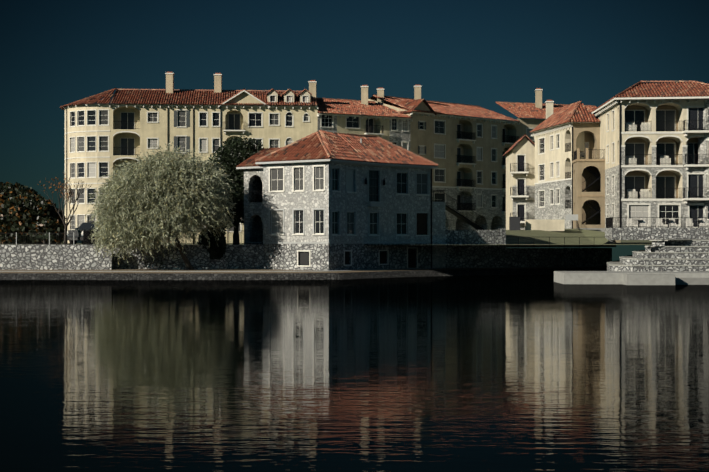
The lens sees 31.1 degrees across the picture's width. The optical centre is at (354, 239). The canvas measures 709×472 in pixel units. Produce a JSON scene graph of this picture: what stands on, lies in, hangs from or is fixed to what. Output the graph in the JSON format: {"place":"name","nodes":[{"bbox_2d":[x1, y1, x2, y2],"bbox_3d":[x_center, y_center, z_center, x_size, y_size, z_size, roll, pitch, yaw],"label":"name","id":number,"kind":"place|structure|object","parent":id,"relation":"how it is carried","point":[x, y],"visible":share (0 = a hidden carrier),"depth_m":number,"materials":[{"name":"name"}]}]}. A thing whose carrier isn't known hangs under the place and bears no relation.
{"place":"outdoors","nodes":[
{"label":"outdoors","id":0,"kind":"place"},
{"bbox_2d":[0,240,651,244],"bbox_3d":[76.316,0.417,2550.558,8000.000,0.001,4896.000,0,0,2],"label":"ground","id":1,"kind":"structure","parent":0,"point":[635,242],"depth_m":111.67,"materials":[{"name":"green plant"}]},
{"bbox_2d":[0,182,65,242],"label":"trees","id":2,"kind":"object","parent":1,"relation":"on","point":[30,212],"visible":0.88,"depth_m":116.78,"materials":[{"name":"green plant"}]},
{"bbox_2d":[35,231,50,244],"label":"yucca plant","id":3,"kind":"object","parent":1,"relation":"on","point":[43,237],"visible":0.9,"depth_m":105.04,"materials":[{"name":"green plant"}]},
{"bbox_2d":[39,174,90,244],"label":"bare tree","id":4,"kind":"object","parent":1,"relation":"on","point":[70,194],"visible":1,"depth_m":105.91,"materials":[{"name":"brown plant"}]},
{"bbox_2d":[67,221,114,244],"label":"parked suv","id":5,"kind":"object","parent":1,"relation":"on","point":[78,231],"visible":0.46,"depth_m":107.69,"materials":[{"name":"grey paint"}]},
{"bbox_2d":[202,135,263,244],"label":"oak tree","id":6,"kind":"object","parent":1,"relation":"on","point":[237,152],"visible":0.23,"depth_m":107.24,"materials":[{"name":"green plant"}]},
{"bbox_2d":[236,130,437,270],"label":"stone house","id":7,"kind":"structure","parent":1,"relation":"on","point":[336,201],"depth_m":103.35,"materials":[{"name":"grey stone"}]},
{"bbox_2d":[60,72,620,242],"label":"apartment complex","id":8,"kind":"structure","parent":1,"relation":"on","point":[103,136],"depth_m":159.39,"materials":[{"name":"beige paint"}]},
{"bbox_2d":[0,190,708,284],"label":"shore walls","id":9,"kind":"structure","parent":1,"relation":"on","point":[672,254],"depth_m":103.58,"materials":[{"name":"stone"}]},
{"bbox_2d":[0,229,262,244],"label":"iron fence","id":10,"kind":"object","parent":9,"relation":"on","point":[86,240],"visible":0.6,"depth_m":103.66,"materials":[{"name":"black"}]},
{"bbox_2d":[85,141,237,269],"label":"willow tree","id":11,"kind":"object","parent":9,"relation":"on","point":[155,200],"visible":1,"depth_m":99.14,"materials":[{"name":"green plant"}]},
{"bbox_2d":[198,221,226,258],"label":"planter shrub","id":12,"kind":"object","parent":9,"relation":"on","point":[216,251],"visible":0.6,"depth_m":102.56,"materials":[{"name":"green plant"}]},
{"bbox_2d":[502,80,708,246],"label":"terrace building","id":13,"kind":"structure","parent":1,"relation":"on","point":[637,150],"depth_m":125.63,"materials":[{"name":"paint"}]},
{"bbox_2d":[0,275,708,471],"bbox_3d":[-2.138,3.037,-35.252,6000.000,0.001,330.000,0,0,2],"label":"lake water","id":14,"kind":"structure","parent":0,"point":[514,373],"depth_m":28.50,"materials":[{"name":"black liquid"}]},
{"bbox_2d":[0,0,708,260],"label":"sky","id":15,"kind":"structure","parent":0,"point":[54,54],"materials":[{"name":"blue"}]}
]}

